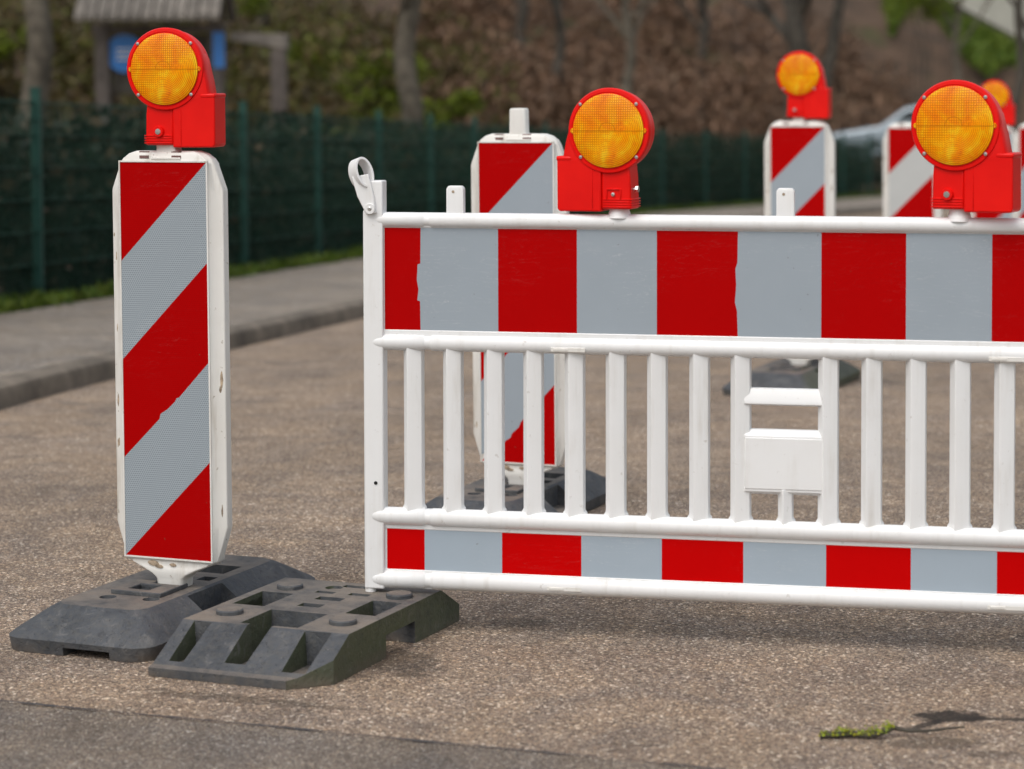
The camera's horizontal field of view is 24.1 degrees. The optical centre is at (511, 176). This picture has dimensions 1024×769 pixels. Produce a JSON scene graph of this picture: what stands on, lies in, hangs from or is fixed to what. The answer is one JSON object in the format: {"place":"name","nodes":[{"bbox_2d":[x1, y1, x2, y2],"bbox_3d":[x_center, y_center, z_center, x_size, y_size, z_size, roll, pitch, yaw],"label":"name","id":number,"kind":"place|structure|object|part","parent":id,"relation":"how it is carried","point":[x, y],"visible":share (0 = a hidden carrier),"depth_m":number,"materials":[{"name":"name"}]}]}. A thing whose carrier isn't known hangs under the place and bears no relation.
{"place":"outdoors","nodes":[
{"label":"outdoors","id":0,"kind":"place"},
{"bbox_2d":[16,260,344,311],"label":"ground","id":1,"kind":"structure","parent":0,"point":[105,296],"depth_m":19.12,"materials":[{"name":"soil"}]},
{"bbox_2d":[0,100,882,305],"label":"ivy hedge","id":2,"kind":"object","parent":1,"relation":"on","point":[462,170],"visible":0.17,"depth_m":21.95,"materials":[{"name":"green plant"}]},
{"bbox_2d":[0,206,882,409],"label":"kerb","id":3,"kind":"structure","parent":1,"relation":"on","point":[28,386],"depth_m":11.48,"materials":[{"name":"concrete"}]},
{"bbox_2d":[0,87,882,306],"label":"fence","id":4,"kind":"object","parent":1,"relation":"on","point":[462,133],"visible":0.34,"depth_m":21.46,"materials":[{"name":"green metal"}]},
{"bbox_2d":[740,0,844,120],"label":"bare tree","id":5,"kind":"object","parent":1,"relation":"on","point":[792,31],"visible":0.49,"depth_m":39.88,"materials":[{"name":"brown plant"}]},
{"bbox_2d":[1007,0,1023,132],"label":"bare tree","id":6,"kind":"object","parent":1,"relation":"on","point":[1017,5],"visible":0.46,"depth_m":33.91,"materials":[{"name":"brown plant"}]},
{"bbox_2d":[0,196,882,376],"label":"pavement","id":7,"kind":"structure","parent":0,"point":[32,339],"depth_m":15.05,"materials":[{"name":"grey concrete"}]},
{"bbox_2d":[0,0,882,305],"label":"hillside","id":8,"kind":"structure","parent":0,"point":[394,4],"depth_m":68.82,"materials":[{"name":"brown plant"}]},
{"bbox_2d":[0,27,27,126],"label":"green bush","id":9,"kind":"object","parent":8,"relation":"on","point":[4,53],"visible":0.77,"depth_m":35.83,"materials":[{"name":"green plant"}]},
{"bbox_2d":[19,0,54,177],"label":"bare tree","id":10,"kind":"object","parent":8,"relation":"on","point":[39,63],"visible":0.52,"depth_m":26.85,"materials":[{"name":"grey plant"}]},
{"bbox_2d":[74,0,236,137],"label":"notice shelter","id":11,"kind":"object","parent":8,"relation":"on","point":[113,53],"visible":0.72,"depth_m":28.86,"materials":[{"name":"grey wood"}]},
{"bbox_2d":[223,0,272,111],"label":"green bush","id":12,"kind":"object","parent":8,"relation":"on","point":[247,6],"visible":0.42,"depth_m":43.84,"materials":[{"name":"green plant"}]},
{"bbox_2d":[230,32,288,151],"bbox_3d":[-3.037,-0.454,29.033,0.696,2.568,0.180,0,2,4],"label":"timber rail","id":13,"kind":"object","parent":8,"relation":"on","point":[279,91],"visible":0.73,"depth_m":28.91,"materials":[{"name":"grey wood"}]},
{"bbox_2d":[255,1,269,75],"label":"bare tree","id":14,"kind":"object","parent":8,"relation":"on","point":[265,18],"visible":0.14,"depth_m":51.81,"materials":[{"name":"brown plant"}]},
{"bbox_2d":[0,0,532,193],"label":"olive undergrowth","id":15,"kind":"object","parent":8,"relation":"on","point":[77,49],"visible":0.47,"depth_m":39.08,"materials":[{"name":"green plant"}]},
{"bbox_2d":[287,34,344,109],"bbox_3d":[-3.325,-1.112,40.044,1.191,2.535,1.175,-1,2,0],"label":"green bush","id":16,"kind":"object","parent":8,"relation":"on","point":[294,57],"visible":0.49,"depth_m":39.74,"materials":[{"name":"green plant"}]},
{"bbox_2d":[334,48,435,126],"bbox_3d":[-1.957,-0.705,36.115,1.447,2.463,1.163,-3,3,-44],"label":"green bush","id":17,"kind":"object","parent":8,"relation":"on","point":[386,93],"visible":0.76,"depth_m":35.91,"materials":[{"name":"green plant"}]},
{"bbox_2d":[393,0,423,186],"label":"bare tree","id":18,"kind":"object","parent":8,"relation":"on","point":[411,101],"visible":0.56,"depth_m":30.85,"materials":[{"name":"grey plant"}]},
{"bbox_2d":[0,192,882,313],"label":"grass","id":19,"kind":"structure","parent":8,"relation":"on","point":[28,302],"depth_m":19.72,"materials":[{"name":"green plant"}]},
{"bbox_2d":[423,88,484,137],"bbox_3d":[-0.926,-0.220,34.031,1.108,2.066,0.803,-1,2,0],"label":"green bush","id":20,"kind":"object","parent":8,"relation":"on","point":[458,99],"visible":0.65,"depth_m":33.94,"materials":[{"name":"green plant"}]},
{"bbox_2d":[514,0,529,68],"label":"bare tree","id":21,"kind":"object","parent":8,"relation":"on","point":[523,12],"visible":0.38,"depth_m":59.80,"materials":[{"name":"brown plant"}]},
{"bbox_2d":[548,0,565,110],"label":"bare tree","id":22,"kind":"object","parent":8,"relation":"on","point":[560,33],"visible":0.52,"depth_m":51.85,"materials":[{"name":"brown plant"}]},
{"bbox_2d":[597,0,655,92],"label":"bare tree","id":23,"kind":"object","parent":8,"relation":"on","point":[628,33],"visible":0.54,"depth_m":43.89,"materials":[{"name":"grey plant"}]},
{"bbox_2d":[389,0,921,180],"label":"brown brushwood","id":24,"kind":"object","parent":8,"relation":"on","point":[544,98],"visible":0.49,"depth_m":60.37,"materials":[{"name":"brown plant"}]},
{"bbox_2d":[675,0,710,131],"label":"bare tree","id":25,"kind":"object","parent":8,"relation":"on","point":[703,30],"visible":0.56,"depth_m":61.83,"materials":[{"name":"brown plant"}]},
{"bbox_2d":[832,106,914,163],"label":"parked car","id":26,"kind":"object","parent":8,"relation":"on","point":[903,115],"visible":0.17,"depth_m":58.31,"materials":[{"name":"silver metal"}]},
{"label":"window","id":27,"kind":"part","parent":26,"relation":"part of","materials":[{"name":"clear glass"}]},
{"bbox_2d":[879,0,957,105],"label":"tree","id":28,"kind":"object","parent":8,"relation":"on","point":[934,12],"visible":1,"depth_m":65.92,"materials":[{"name":"green plant"}]},
{"bbox_2d":[927,0,990,79],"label":"bare tree","id":29,"kind":"object","parent":8,"relation":"on","point":[956,47],"visible":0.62,"depth_m":65.88,"materials":[{"name":"grey plant"}]},
{"bbox_2d":[0,209,1023,768],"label":"road","id":30,"kind":"structure","parent":0,"point":[298,425],"depth_m":6.06,"materials":[{"name":"grey asphalt"}]},
{"bbox_2d":[9,554,314,661],"bbox_3d":[-0.877,1.077,6.147,0.415,0.109,0.900,0,2,23],"label":"rubber foot plate","id":31,"kind":"object","parent":30,"relation":"on","point":[139,616],"visible":0.87,"depth_m":5.84,"materials":[{"name":"grey rubber"}]},
{"bbox_2d":[113,145,231,585],"bbox_3d":[-0.858,0.473,6.058,0.322,1.233,0.066,0,2,23],"label":"guide beacon","id":32,"kind":"object","parent":31,"relation":"on","point":[172,346],"visible":0.97,"depth_m":6.02,"materials":[{"name":"white plastic"}]},
{"bbox_2d":[127,28,225,147],"bbox_3d":[-0.844,-0.222,6.019,0.236,0.300,0.089,0,2,15],"label":"warning lamp","id":33,"kind":"object","parent":32,"relation":"on","point":[170,76],"visible":1,"depth_m":5.98,"materials":[{"name":"red plastic"}]},
{"bbox_2d":[148,577,458,689],"bbox_3d":[-0.481,1.086,5.834,0.440,0.110,0.810,0,2,23],"label":"rubber foot plate","id":34,"kind":"object","parent":30,"relation":"on","point":[285,633],"visible":1,"depth_m":5.63,"materials":[{"name":"grey rubber"}]},
{"bbox_2d":[0,701,702,768],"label":"asphalt patch","id":35,"kind":"object","parent":30,"relation":"on","point":[39,737],"visible":1,"depth_m":4.92,"materials":[{"name":"grey asphalt"}]},
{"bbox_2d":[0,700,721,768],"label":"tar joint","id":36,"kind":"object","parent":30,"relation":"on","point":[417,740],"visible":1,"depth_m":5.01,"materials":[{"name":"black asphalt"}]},
{"bbox_2d":[425,467,605,512],"bbox_3d":[0.009,1.012,7.586,0.415,0.109,0.900,0,2,23],"label":"rubber foot plate","id":37,"kind":"object","parent":30,"relation":"on","point":[554,490],"visible":0.41,"depth_m":7.52,"materials":[{"name":"grey rubber"}]},
{"bbox_2d":[471,108,568,484],"bbox_3d":[0.027,0.405,7.497,0.322,1.233,0.066,0,2,23],"label":"guide beacon","id":38,"kind":"object","parent":37,"relation":"on","point":[514,170],"visible":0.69,"depth_m":7.46,"materials":[{"name":"white plastic"}]},
{"bbox_2d":[31,467,1014,715],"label":"loose chippings","id":39,"kind":"object","parent":30,"relation":"on","point":[639,685],"visible":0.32,"depth_m":5.85,"materials":[{"name":"stone"}]},
{"bbox_2d":[722,359,860,395],"bbox_3d":[1.269,0.893,10.824,0.415,0.109,0.900,0,2,23],"label":"rubber foot plate","id":40,"kind":"object","parent":30,"relation":"on","point":[781,373],"visible":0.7,"depth_m":10.54,"materials":[{"name":"grey rubber"}]},
{"bbox_2d":[764,117,835,365],"bbox_3d":[1.288,0.289,10.734,0.322,1.233,0.065,0,2,23],"label":"guide beacon","id":41,"kind":"object","parent":40,"relation":"on","point":[799,155],"visible":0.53,"depth_m":10.69,"materials":[{"name":"white plastic"}]},
{"bbox_2d":[776,51,831,118],"bbox_3d":[1.301,-0.406,10.693,0.236,0.300,0.089,0,2,21],"label":"warning lamp","id":42,"kind":"object","parent":41,"relation":"on","point":[801,80],"visible":1,"depth_m":10.66,"materials":[{"name":"red plastic"}]},
{"bbox_2d":[819,720,964,738],"bbox_3d":[0.791,1.148,4.979,0.316,0.035,0.051,-1,2,-5],"label":"mossy twig","id":43,"kind":"object","parent":30,"relation":"on","point":[853,733],"visible":1,"depth_m":4.97,"materials":[{"name":"green plant"}]},
{"bbox_3d":[2.162,0.852,13.154,0.415,0.109,0.900,0,2,23],"label":"rubber foot plate","id":44,"kind":"object","parent":30,"relation":"on","visible":0},
{"bbox_2d":[883,123,941,216],"bbox_3d":[2.181,0.287,13.066,0.322,1.154,0.066,0,2,23],"label":"guide beacon","id":45,"kind":"object","parent":44,"relation":"on","point":[908,168],"visible":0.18,"depth_m":13.04,"materials":[{"name":"white plastic"}]},
{"bbox_3d":[3.225,0.812,16.240,0.415,0.109,0.900,0,2,23],"label":"rubber foot plate","id":46,"kind":"object","parent":30,"relation":"on","visible":0},
{"bbox_2d":[970,126,1015,217],"bbox_3d":[3.244,0.202,16.151,0.322,1.233,0.066,0,2,23],"label":"guide beacon","id":47,"kind":"object","parent":46,"relation":"on","point":[1012,133],"visible":0.12,"depth_m":16.10,"materials":[{"name":"white plastic"}]},
{"bbox_2d":[982,80,1015,124],"bbox_3d":[3.257,-0.494,16.110,0.236,0.300,0.089,0,2,20],"label":"warning lamp","id":48,"kind":"object","parent":47,"relation":"on","point":[999,91],"visible":0.57,"depth_m":16.06,"materials":[{"name":"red plastic"}]},
{"bbox_3d":[2.974,0.841,13.624,0.415,0.109,0.900,0,2,23],"label":"rubber foot plate","id":49,"kind":"object","parent":30,"relation":"on","visible":0},
{"bbox_2d":[1014,124,1023,217],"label":"guide beacon","id":50,"kind":"object","parent":49,"relation":"on","point":[1019,142],"visible":0.4,"depth_m":13.54,"materials":[{"name":"white plastic"}]},
{"bbox_3d":[1.563,1.085,5.410,0.440,0.110,0.810,0,2,23],"label":"rubber foot plate","id":51,"kind":"object","parent":30,"relation":"on","visible":0},
{"bbox_2d":[348,157,1023,614],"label":"road barrier","id":52,"kind":"object","parent":51,"relation":"on","point":[456,281],"visible":0.99,"depth_m":5.79,"materials":[{"name":"white plastic"}]},
{"bbox_2d":[556,88,654,211],"bbox_3d":[0.230,-0.065,5.821,0.239,0.300,0.089,0,2,21],"label":"warning lamp","id":53,"kind":"object","parent":52,"relation":"on","point":[610,139],"visible":1,"depth_m":5.79,"materials":[{"name":"red plastic"}]},
{"bbox_2d":[911,80,1021,212],"bbox_3d":[1.065,-0.071,5.634,0.246,0.310,0.092,1,3,27],"label":"warning lamp","id":54,"kind":"object","parent":52,"relation":"attached to","point":[960,135],"visible":1,"depth_m":5.59,"materials":[{"name":"red plastic"}]},
{"bbox_2d":[811,0,1023,132],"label":"grass bank","id":55,"kind":"structure","parent":0,"point":[866,19],"depth_m":71.20,"materials":[{"name":"brown plant"}]},
{"bbox_2d":[883,0,1016,77],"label":"hill grass","id":56,"kind":"structure","parent":55,"relation":"on","point":[985,48],"depth_m":72.75,"materials":[{"name":"green plant"}]},
{"bbox_2d":[941,0,1023,40],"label":"pale wall","id":57,"kind":"structure","parent":55,"relation":"on","point":[998,14],"depth_m":75.85,"materials":[{"name":"white paint"}]}
]}

